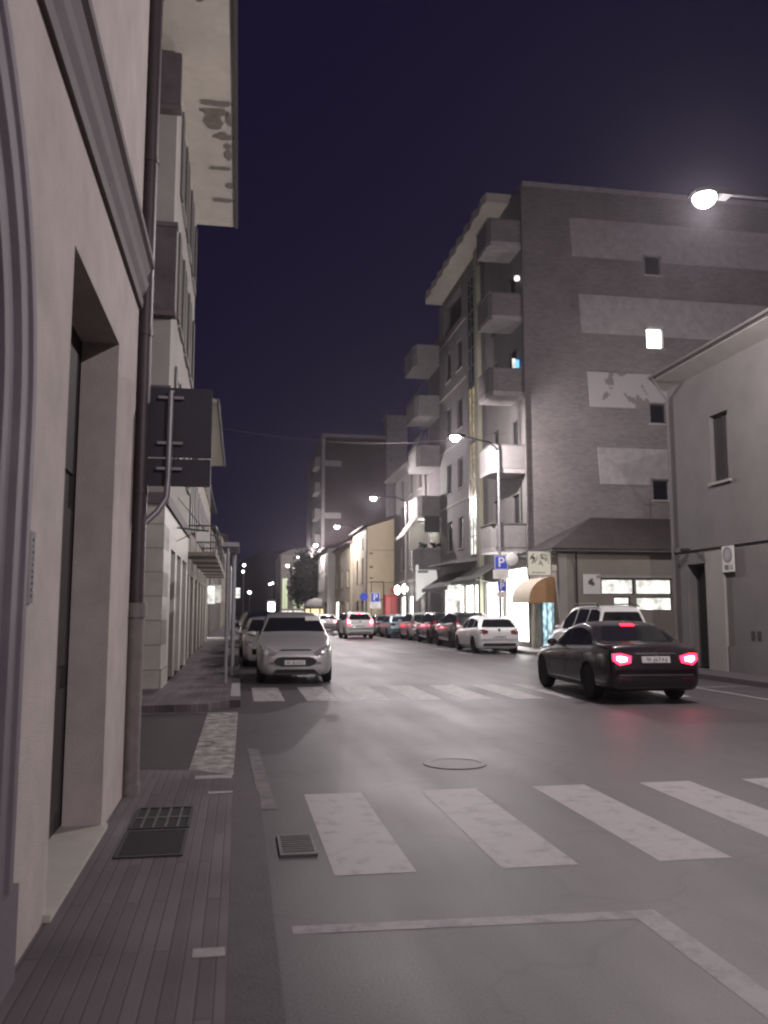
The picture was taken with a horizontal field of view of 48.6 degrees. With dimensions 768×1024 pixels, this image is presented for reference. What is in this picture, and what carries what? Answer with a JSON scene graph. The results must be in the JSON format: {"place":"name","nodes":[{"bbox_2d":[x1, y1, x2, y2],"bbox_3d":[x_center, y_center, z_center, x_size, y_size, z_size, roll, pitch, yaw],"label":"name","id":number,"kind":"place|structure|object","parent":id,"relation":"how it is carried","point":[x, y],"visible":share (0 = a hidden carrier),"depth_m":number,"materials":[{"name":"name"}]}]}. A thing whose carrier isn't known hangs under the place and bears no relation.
{"place":"outdoors","nodes":[
{"label":"outdoors","id":0,"kind":"place"},
{"bbox_2d":[0,0,163,1003],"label":"corner building","id":1,"kind":"structure","parent":0,"point":[80,84],"depth_m":4.81,"materials":[{"name":"paint"}]},
{"bbox_2d":[27,530,35,602],"bbox_3d":[-1.527,0.238,3.679,0.016,0.310,0.090,1,-7,-10],"label":"intercom","id":2,"kind":"object","parent":1,"relation":"attached to","point":[31,567],"visible":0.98,"depth_m":3.67,"materials":[{"name":"black paint"}]},
{"bbox_2d":[49,324,81,838],"bbox_3d":[-2.089,0.343,5.169,0.090,3.470,1.900,1,-7,-10],"label":"door","id":3,"kind":"structure","parent":1,"relation":"in","point":[56,798],"depth_m":5.75,"materials":[{"name":"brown wood"}]},
{"bbox_2d":[146,387,212,525],"bbox_3d":[-1.893,-0.349,7.458,0.730,1.558,0.213,1,-7,-10],"label":"direction sign","id":4,"kind":"object","parent":1,"relation":"attached to","point":[180,424],"visible":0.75,"depth_m":7.59,"materials":[{"name":"metal"}]},
{"bbox_2d":[0,770,232,1023],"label":"pavement","id":5,"kind":"structure","parent":0,"point":[115,941],"depth_m":3.96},
{"bbox_2d":[113,828,188,858],"bbox_3d":[-1.489,2.139,5.489,0.410,0.019,0.640,1,-7,-10],"label":"access cover","id":6,"kind":"object","parent":5,"relation":"on","point":[153,843],"visible":1,"depth_m":5.45,"materials":[{"name":"black"}]},
{"bbox_2d":[128,806,193,829],"bbox_3d":[-1.606,2.220,6.174,0.410,0.019,0.640,1,-7,-10],"label":"pavement grate","id":7,"kind":"object","parent":5,"relation":"on","point":[162,817],"visible":0.99,"depth_m":6.15,"materials":[{"name":"black"}]},
{"bbox_2d":[192,774,232,957],"bbox_3d":[-1.199,2.169,5.723,0.340,0.014,4.210,1,-7,-10],"label":"pavement patch","id":8,"kind":"object","parent":5,"relation":"on","point":[208,952],"visible":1,"depth_m":3.75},
{"bbox_2d":[141,623,236,712],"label":"pavement","id":9,"kind":"structure","parent":0,"point":[194,683],"depth_m":17.14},
{"bbox_2d":[222,542,238,682],"bbox_3d":[-3.465,2.250,19.145,0.350,2.980,2.330,1,-7,-10],"label":"notice board","id":10,"kind":"object","parent":9,"relation":"on","point":[229,548],"visible":1,"depth_m":18.21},
{"bbox_2d":[227,645,239,665],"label":"block","id":11,"kind":"structure","parent":9,"relation":"on","point":[236,658],"depth_m":23.73,"materials":[{"name":"concrete"}]},
{"bbox_2d":[229,549,288,615],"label":"hill","id":12,"kind":"structure","parent":0,"point":[258,569],"depth_m":448.74,"materials":[{"name":"black plant"}]},
{"bbox_2d":[306,415,406,596],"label":"tower block","id":13,"kind":"structure","parent":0,"point":[345,481],"depth_m":104.14,"materials":[{"name":"grey brick"}]},
{"bbox_2d":[139,618,767,1023],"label":"road","id":14,"kind":"structure","parent":0,"point":[375,752],"depth_m":6.29,"materials":[{"name":"asphalt"}]},
{"bbox_2d":[142,0,237,688],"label":"apartment house","id":15,"kind":"structure","parent":14,"relation":"on","point":[197,181],"depth_m":18.47,"materials":[{"name":"grey"}]},
{"bbox_2d":[177,232,185,344],"bbox_3d":[-4.802,-5.155,20.006,0.170,2.070,1.970,1,-7,-10],"label":"window","id":16,"kind":"structure","parent":15,"relation":"in","point":[180,330],"depth_m":19.45,"materials":[{"name":"grey"}]},
{"bbox_2d":[180,112,188,232],"bbox_3d":[-4.802,-8.035,20.346,0.170,2.070,1.970,1,-7,-10],"label":"window","id":17,"kind":"structure","parent":15,"relation":"in","point":[184,209],"depth_m":19.83,"materials":[{"name":"grey"}]},
{"bbox_2d":[183,271,190,369],"bbox_3d":[-5.169,-4.901,22.160,0.170,2.070,1.970,1,-7,-10],"label":"window","id":18,"kind":"structure","parent":15,"relation":"in","point":[186,356],"depth_m":22.18,"materials":[{"name":"grey"}]},
{"bbox_2d":[186,161,193,267],"bbox_3d":[-5.169,-7.781,22.500,0.170,2.070,1.970,1,-7,-10],"label":"window","id":19,"kind":"structure","parent":15,"relation":"in","point":[189,246],"depth_m":22.40,"materials":[{"name":"grey"}]},
{"bbox_2d":[188,302,194,388],"bbox_3d":[-5.537,-4.647,24.314,0.170,2.070,1.970,1,-7,-10],"label":"window","id":20,"kind":"structure","parent":15,"relation":"in","point":[191,378],"depth_m":24.39,"materials":[{"name":"grey"}]},
{"bbox_2d":[177,498,209,541],"bbox_3d":[-4.591,0.185,20.540,0.788,1.065,0.040,1,-7,-10],"label":"bracket arm","id":21,"kind":"object","parent":15,"relation":"attached to","point":[203,536],"visible":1,"depth_m":20.51},
{"bbox_2d":[191,204,197,296],"bbox_3d":[-5.537,-7.527,24.654,0.170,2.070,1.970,1,-7,-10],"label":"window","id":22,"kind":"structure","parent":15,"relation":"in","point":[194,268],"depth_m":24.68,"materials":[{"name":"grey"}]},
{"bbox_2d":[185,399,224,659],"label":"townhouse","id":23,"kind":"structure","parent":14,"relation":"on","point":[204,564],"depth_m":32.77,"materials":[{"name":"grey"}]},
{"bbox_2d":[191,487,196,537],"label":"window","id":24,"kind":"structure","parent":23,"relation":"in","point":[194,488],"depth_m":28.66,"materials":[{"name":"grey"}]},
{"bbox_2d":[196,488,199,543],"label":"window","id":25,"kind":"structure","parent":23,"relation":"in","point":[197,505],"depth_m":31.13,"materials":[{"name":"grey"}]},
{"bbox_2d":[207,489,216,634],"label":"townhouse","id":26,"kind":"structure","parent":14,"relation":"on","point":[212,508],"depth_m":54.94,"materials":[{"name":"grey"}]},
{"bbox_2d":[207,586,214,603],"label":"shop sign","id":27,"kind":"object","parent":26,"relation":"attached to","point":[211,595],"visible":0.64,"depth_m":48.72,"materials":[{"name":"white"}]},
{"bbox_2d":[210,585,220,602],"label":"shop sign","id":28,"kind":"object","parent":26,"relation":"attached to","point":[217,593],"visible":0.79,"depth_m":52.79,"materials":[{"name":"white"}]},
{"bbox_2d":[189,712,237,773],"bbox_3d":[-2.150,2.914,11.070,0.490,0.001,5.430,1,-7,-10],"label":"crosswalk paint","id":29,"kind":"object","parent":14,"relation":"on","point":[215,749],"visible":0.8,"depth_m":10.36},
{"bbox_2d":[208,524,222,634],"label":"townhouse","id":30,"kind":"structure","parent":14,"relation":"on","point":[212,617],"depth_m":62.82,"materials":[{"name":"grey"}]},
{"bbox_2d":[217,532,227,628],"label":"townhouse","id":31,"kind":"structure","parent":14,"relation":"on","point":[221,608],"depth_m":80.18,"materials":[{"name":"grey"}]},
{"bbox_2d":[230,628,240,706],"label":"kerb","id":32,"kind":"structure","parent":14,"relation":"on","point":[235,701],"depth_m":18.99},
{"bbox_2d":[231,683,239,695],"bbox_3d":[-2.896,3.462,16.613,0.170,0.019,2.900,1,-7,-10],"label":"kerb paint","id":33,"kind":"object","parent":32,"relation":"on","point":[235,689],"visible":0.93,"depth_m":16.48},
{"bbox_2d":[236,616,265,665],"bbox_3d":[-3.606,4.065,27.085,2.202,1.472,4.304,1,-7,-10],"label":"parked car","id":34,"kind":"object","parent":14,"relation":"on","point":[249,646],"visible":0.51,"depth_m":25.44,"materials":[{"name":"grey paint"}]},
{"bbox_2d":[235,611,275,656],"bbox_3d":[-4.610,4.622,32.568,2.242,1.652,4.404,1,-7,-10],"label":"parked car","id":35,"kind":"object","parent":14,"relation":"on","point":[248,616],"visible":0.31,"depth_m":32.04,"materials":[{"name":"black paint"}]},
{"bbox_2d":[225,776,285,1023],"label":"kerb","id":36,"kind":"structure","parent":14,"relation":"on","point":[254,993],"depth_m":4.05,"materials":[{"name":"concrete"}]},
{"bbox_2d":[247,749,276,808],"bbox_3d":[-1.244,2.610,8.498,0.134,0.001,3.158,1,-7,-11],"label":"road marking","id":37,"kind":"object","parent":14,"relation":"on","point":[262,785],"visible":0.86,"depth_m":8.09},
{"bbox_2d":[273,548,305,611],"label":"floodlit building","id":38,"kind":"structure","parent":14,"relation":"on","point":[282,572],"depth_m":149.10,"materials":[{"name":"grey"}]},
{"bbox_2d":[282,578,287,608],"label":"window","id":39,"kind":"structure","parent":38,"relation":"in","point":[284,580],"depth_m":148.77,"materials":[{"name":"yellow"}]},
{"bbox_2d":[248,612,337,681],"bbox_3d":[-2.272,3.291,21.123,2.162,1.612,4.124,1,-7,-8],"label":"parked car","id":40,"kind":"object","parent":14,"relation":"on","point":[293,643],"visible":1,"depth_m":19.44,"materials":[{"name":"grey paint"}]},
{"bbox_2d":[286,547,317,609],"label":"street tree","id":41,"kind":"object","parent":14,"relation":"on","point":[304,582],"visible":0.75,"depth_m":102.44,"materials":[{"name":"green plant"}]},
{"bbox_2d":[262,807,343,1023],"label":"gutter","id":42,"kind":"object","parent":14,"relation":"on","point":[310,996],"visible":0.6,"depth_m":4.15,"materials":[{"name":"concrete"}]},
{"bbox_2d":[277,833,317,856],"bbox_3d":[-0.604,2.300,5.876,0.250,0.019,0.520,1,-7,-10],"label":"drain grate","id":43,"kind":"object","parent":42,"relation":"on","point":[291,845],"visible":1,"depth_m":5.84,"materials":[{"name":"metal"}]},
{"bbox_2d":[318,614,336,630],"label":"moving car","id":44,"kind":"object","parent":14,"relation":"on","point":[328,621],"visible":0.48,"depth_m":72.61,"materials":[{"name":"white paint"}]},
{"bbox_2d":[315,538,352,614],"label":"townhouse","id":45,"kind":"structure","parent":14,"relation":"on","point":[326,574],"depth_m":90.69,"materials":[{"name":"grey"}]},
{"bbox_2d":[332,540,352,618],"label":"townhouse","id":46,"kind":"structure","parent":14,"relation":"on","point":[343,575],"depth_m":82.50,"materials":[{"name":"grey"}]},
{"bbox_2d":[337,612,373,638],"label":"moving car","id":47,"kind":"object","parent":14,"relation":"on","point":[356,623],"visible":1,"depth_m":52.27,"materials":[{"name":"white paint"}]},
{"bbox_2d":[348,515,393,615],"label":"yellow house","id":48,"kind":"structure","parent":14,"relation":"on","point":[373,541],"depth_m":69.11,"materials":[{"name":"paint"}]},
{"bbox_2d":[370,591,380,614],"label":"parking sign","id":49,"kind":"object","parent":14,"relation":"on","point":[375,602],"visible":0.99,"depth_m":61.92,"materials":[{"name":"blue"}]},
{"bbox_2d":[368,614,396,635],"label":"parked car","id":50,"kind":"object","parent":14,"relation":"on","point":[376,618],"visible":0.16,"depth_m":58.77,"materials":[{"name":"grey paint"}]},
{"bbox_2d":[379,614,405,637],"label":"parked car","id":51,"kind":"object","parent":14,"relation":"on","point":[389,626],"visible":0.49,"depth_m":53.73,"materials":[{"name":"blue paint"}]},
{"bbox_2d":[384,460,428,614],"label":"townhouse","id":52,"kind":"structure","parent":14,"relation":"on","point":[408,487],"depth_m":64.44,"materials":[{"name":"grey"}]},
{"bbox_2d":[398,612,425,639],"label":"parked car","id":53,"kind":"object","parent":14,"relation":"on","point":[407,625],"visible":0.44,"depth_m":49.15,"materials":[{"name":"grey paint"}]},
{"bbox_2d":[416,611,448,643],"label":"parked car","id":54,"kind":"object","parent":14,"relation":"on","point":[426,626],"visible":0.48,"depth_m":44.10,"materials":[{"name":"black paint"}]},
{"bbox_2d":[141,637,767,1017],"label":"painted line","id":55,"kind":"object","parent":14,"relation":"on","point":[748,990],"visible":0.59,"depth_m":4.35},
{"bbox_2d":[423,758,486,769],"bbox_3d":[0.755,2.682,9.055,0.680,0.024,0.680,1,-7,-10],"label":"manhole cover","id":56,"kind":"object","parent":14,"relation":"on","point":[454,763],"visible":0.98,"depth_m":9.03,"materials":[{"name":"metal"}]},
{"bbox_2d":[435,611,485,647],"bbox_3d":[3.684,5.549,40.425,2.242,1.652,4.404,1,-7,-10],"label":"parked car","id":57,"kind":"object","parent":14,"relation":"on","point":[446,628],"visible":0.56,"depth_m":39.13,"materials":[{"name":"grey paint"}]},
{"bbox_2d":[252,683,690,701],"bbox_3d":[1.531,3.643,17.229,8.280,0.001,3.330,1,-7,-10],"label":"crosswalk paint","id":58,"kind":"object","parent":14,"relation":"on","point":[323,693],"visible":0.84,"depth_m":17.12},
{"bbox_2d":[455,616,518,652],"bbox_3d":[4.176,5.018,35.158,2.202,1.472,4.305,1,-7,-9],"label":"parked car","id":59,"kind":"object","parent":14,"relation":"on","point":[475,634],"visible":1,"depth_m":33.31,"materials":[{"name":"white paint"}]},
{"bbox_2d":[304,778,767,875],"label":"crosswalk paint","id":60,"kind":"object","parent":14,"relation":"on","point":[356,837],"visible":1,"depth_m":6.43,"materials":[{"name":"paint"}]},
{"bbox_2d":[405,181,767,647],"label":"apartment block","id":61,"kind":"structure","parent":14,"relation":"on","point":[572,318],"depth_m":39.08,"materials":[{"name":"grey"}]},
{"bbox_2d":[395,517,417,540],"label":"balcony awning","id":62,"kind":"object","parent":61,"relation":"attached to","point":[410,523],"visible":1,"depth_m":53.98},
{"bbox_2d":[409,524,439,565],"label":"balcony screen","id":63,"kind":"object","parent":61,"relation":"attached to","point":[417,534],"visible":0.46,"depth_m":55.80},
{"bbox_2d":[416,565,436,600],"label":"projecting sign","id":64,"kind":"object","parent":61,"relation":"attached to","point":[424,578],"visible":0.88,"depth_m":53.03,"materials":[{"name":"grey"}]},
{"bbox_2d":[424,516,439,531],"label":"roller blind","id":65,"kind":"object","parent":61,"relation":"hanging from","point":[431,523],"visible":1,"depth_m":52.90,"materials":[{"name":"fabric"}]},
{"bbox_2d":[422,570,471,593],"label":"awning","id":66,"kind":"object","parent":61,"relation":"attached to","point":[443,582],"visible":0.85,"depth_m":48.33,"materials":[{"name":"fabric"}]},
{"bbox_2d":[445,585,454,611],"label":"shop window","id":67,"kind":"structure","parent":61,"relation":"in","point":[449,601],"depth_m":46.00,"materials":[{"name":"grey"}]},
{"bbox_2d":[450,296,460,329],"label":"window","id":68,"kind":"structure","parent":61,"relation":"in","point":[455,313],"depth_m":52.11,"materials":[{"name":"grey"}]},
{"bbox_2d":[456,399,462,431],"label":"window","id":69,"kind":"structure","parent":61,"relation":"in","point":[460,401],"depth_m":49.24,"materials":[{"name":"grey"}]},
{"bbox_2d":[457,517,463,549],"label":"window","id":70,"kind":"structure","parent":61,"relation":"in","point":[461,519],"depth_m":48.38,"materials":[{"name":"grey"}]},
{"bbox_2d":[466,585,472,611],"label":"shop window","id":71,"kind":"structure","parent":61,"relation":"in","point":[469,595],"depth_m":46.55,"materials":[{"name":"grey"}]},
{"bbox_2d":[467,274,473,333],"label":"stair window","id":72,"kind":"structure","parent":61,"relation":"in","point":[470,283],"depth_m":47.01,"materials":[{"name":"black glass"}]},
{"bbox_2d":[467,328,474,387],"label":"stair window","id":73,"kind":"structure","parent":61,"relation":"in","point":[470,337],"depth_m":46.65,"materials":[{"name":"black glass"}]},
{"bbox_2d":[468,384,475,442],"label":"stair window","id":74,"kind":"structure","parent":61,"relation":"in","point":[471,392],"depth_m":46.27,"materials":[{"name":"yellow glass"}]},
{"bbox_2d":[469,440,475,498],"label":"stair window","id":75,"kind":"structure","parent":61,"relation":"in","point":[472,447],"depth_m":45.92,"materials":[{"name":"yellow glass"}]},
{"bbox_2d":[469,498,476,555],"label":"stair window","id":76,"kind":"structure","parent":61,"relation":"in","point":[472,504],"depth_m":45.56,"materials":[{"name":"white glass"}]},
{"bbox_2d":[451,563,496,587],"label":"awning","id":77,"kind":"object","parent":61,"relation":"attached to","point":[471,575],"visible":0.85,"depth_m":42.19,"materials":[{"name":"fabric"}]},
{"bbox_2d":[487,581,502,615],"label":"shop window","id":78,"kind":"structure","parent":61,"relation":"in","point":[492,602],"depth_m":42.27,"materials":[{"name":"grey"}]},
{"bbox_2d":[515,495,519,522],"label":"window","id":79,"kind":"structure","parent":61,"relation":"in","point":[517,520],"depth_m":38.87,"materials":[{"name":"grey"}]},
{"bbox_2d":[506,567,528,642],"bbox_3d":[6.064,4.178,38.381,0.060,3.300,3.296,1,-7,-10],"label":"shop window","id":80,"kind":"structure","parent":61,"relation":"in","point":[518,612],"depth_m":38.38,"materials":[{"name":"grey"}]},
{"bbox_2d":[644,257,662,276],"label":"window","id":81,"kind":"structure","parent":61,"relation":"in","point":[651,263],"depth_m":39.55,"materials":[{"name":"grey"}]},
{"bbox_2d":[646,329,665,349],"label":"window","id":82,"kind":"structure","parent":61,"relation":"in","point":[654,336],"depth_m":39.13,"materials":[{"name":"grey"}]},
{"bbox_2d":[649,404,665,424],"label":"window","id":83,"kind":"structure","parent":61,"relation":"in","point":[657,412],"depth_m":38.72,"materials":[{"name":"grey"}]},
{"bbox_2d":[652,480,668,501],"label":"window","id":84,"kind":"structure","parent":61,"relation":"in","point":[660,488],"depth_m":38.31,"materials":[{"name":"grey"}]},
{"bbox_2d":[521,503,674,647],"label":"restaurant building","id":85,"kind":"structure","parent":14,"relation":"on","point":[628,560],"depth_m":33.95,"materials":[{"name":"grey"}]},
{"bbox_2d":[505,553,525,564],"bbox_3d":[5.744,1.994,36.082,1.220,0.540,0.100,1,-7,-10],"label":"round sign","id":86,"kind":"object","parent":85,"relation":"attached to","point":[511,558],"visible":0.98,"depth_m":35.98,"materials":[{"name":"grey"}]},
{"bbox_2d":[512,576,554,602],"bbox_3d":[6.045,3.186,34.665,1.050,1.040,2.220,1,-7,-10],"label":"awning","id":87,"kind":"object","parent":85,"relation":"attached to","point":[538,590],"visible":1,"depth_m":33.65,"materials":[{"name":"beige fabric"}]},
{"bbox_2d":[526,551,556,575],"bbox_3d":[6.201,2.020,33.451,1.230,0.990,0.120,1,-7,-10],"label":"restaurant sign","id":88,"kind":"object","parent":85,"relation":"attached to","point":[538,563],"visible":0.99,"depth_m":33.38,"materials":[{"name":"beige"}]},
{"bbox_2d":[542,603,553,645],"bbox_3d":[6.752,4.397,34.566,0.060,2.330,1.746,1,-7,-10],"label":"door","id":89,"kind":"structure","parent":85,"relation":"in","point":[547,608],"depth_m":34.83,"materials":[{"name":"blue glass"}]},
{"bbox_2d":[583,574,600,593],"bbox_3d":[8.178,2.837,33.508,0.720,0.780,0.040,1,-7,-10],"label":"menu poster","id":90,"kind":"object","parent":85,"relation":"attached to","point":[591,584],"visible":1,"depth_m":33.49,"materials":[{"name":"grey paper"}]},
{"bbox_2d":[601,579,633,594],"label":"window","id":91,"kind":"structure","parent":85,"relation":"in","point":[609,586],"depth_m":33.82,"materials":[{"name":"grey"}]},
{"bbox_2d":[614,597,629,605],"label":"window","id":92,"kind":"structure","parent":85,"relation":"in","point":[617,600],"depth_m":33.78,"materials":[{"name":"grey"}]},
{"bbox_2d":[636,579,671,594],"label":"window","id":93,"kind":"structure","parent":85,"relation":"in","point":[643,586],"depth_m":34.07,"materials":[{"name":"grey"}]},
{"bbox_2d":[636,597,671,610],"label":"window","id":94,"kind":"structure","parent":85,"relation":"in","point":[645,603],"depth_m":34.00,"materials":[{"name":"grey"}]},
{"bbox_2d":[551,603,645,639],"bbox_3d":[6.828,3.893,27.369,2.252,1.880,4.304,1,-7,-9],"label":"parked van","id":95,"kind":"object","parent":14,"relation":"on","point":[583,614],"visible":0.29,"depth_m":25.82,"materials":[{"name":"white paint"}]},
{"bbox_2d":[536,621,698,698],"bbox_3d":[4.508,2.929,17.284,2.222,1.432,4.671,1,-7,-7],"label":"saloon car","id":96,"kind":"object","parent":14,"relation":"on","point":[595,659],"visible":1,"depth_m":15.45,"materials":[{"name":"grey paint"}]},
{"bbox_2d":[376,633,539,654],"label":"pavement","id":97,"kind":"structure","parent":0,"point":[526,650],"depth_m":34.26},
{"bbox_2d":[369,495,406,614],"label":"street lamp","id":98,"kind":"object","parent":97,"relation":"on","point":[373,498],"visible":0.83,"depth_m":56.35,"materials":[{"name":"black"}]},
{"bbox_2d":[384,588,396,614],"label":"kiosk cabinet","id":99,"kind":"object","parent":97,"relation":"on","point":[390,604],"visible":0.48,"depth_m":67.04,"materials":[{"name":"red"}]},
{"bbox_2d":[449,433,501,615],"bbox_3d":[3.895,1.401,35.585,3.095,9.220,0.420,6,-9,-42],"label":"street lamp","id":100,"kind":"object","parent":97,"relation":"on","point":[456,437],"visible":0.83,"depth_m":36.58,"materials":[{"name":"black"}]},
{"bbox_2d":[493,556,509,578],"bbox_3d":[4.999,2.354,36.306,0.719,0.986,0.029,1,-7,-10],"label":"parking sign","id":101,"kind":"object","parent":100,"relation":"attached to","point":[500,563],"visible":0.98,"depth_m":36.30,"materials":[{"name":"blue"}]},
{"bbox_2d":[496,582,507,597],"bbox_3d":[5.019,3.298,36.198,0.496,0.680,0.029,1,-7,-10],"label":"parking sign","id":102,"kind":"object","parent":100,"relation":"attached to","point":[501,586],"visible":1,"depth_m":36.19,"materials":[{"name":"blue"}]},
{"bbox_2d":[193,0,767,565],"label":"sky","id":103,"kind":"structure","parent":0,"point":[371,133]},
{"bbox_2d":[647,308,767,675],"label":"corner house","id":104,"kind":"structure","parent":0,"point":[716,401],"depth_m":22.06,"materials":[{"name":"plaster"},{"name":"metal"},{"name":"wood"}]},
{"bbox_2d":[696,564,709,667],"bbox_3d":[8.836,2.814,23.159,0.060,2.800,0.946,1,-7,-10],"label":"door","id":105,"kind":"structure","parent":104,"relation":"in","point":[701,578],"depth_m":23.44,"materials":[{"name":"wood"}]},
{"bbox_2d":[708,411,731,485],"bbox_3d":[8.818,-1.668,22.256,0.250,1.870,1.010,1,-7,-10],"label":"window","id":106,"kind":"structure","parent":104,"relation":"in","point":[722,467],"depth_m":22.39,"materials":[{"name":"grey"}]},
{"bbox_2d":[722,545,734,571],"bbox_3d":[8.732,1.191,21.607,0.043,0.660,0.510,1,-7,-10],"label":"access sign","id":107,"kind":"object","parent":104,"relation":"attached to","point":[728,561],"visible":1,"depth_m":21.56,"materials":[{"name":"grey"}]},
{"bbox_2d":[698,667,767,687],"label":"pavement","id":108,"kind":"structure","parent":0,"point":[761,681],"depth_m":19.81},
{"bbox_2d":[687,185,767,207],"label":"street lamp","id":109,"kind":"object","parent":108,"relation":"on","point":[705,197],"visible":1,"depth_m":15.50,"materials":[{"name":"black"}]},
{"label":"pavement","id":110,"kind":"structure","parent":0,"visible":0},
{"bbox_2d":[304,598,322,613],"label":"domed canopy","id":111,"kind":"object","parent":110,"relation":"on","point":[314,605],"visible":0.51,"depth_m":95.35,"materials":[{"name":"fabric"}]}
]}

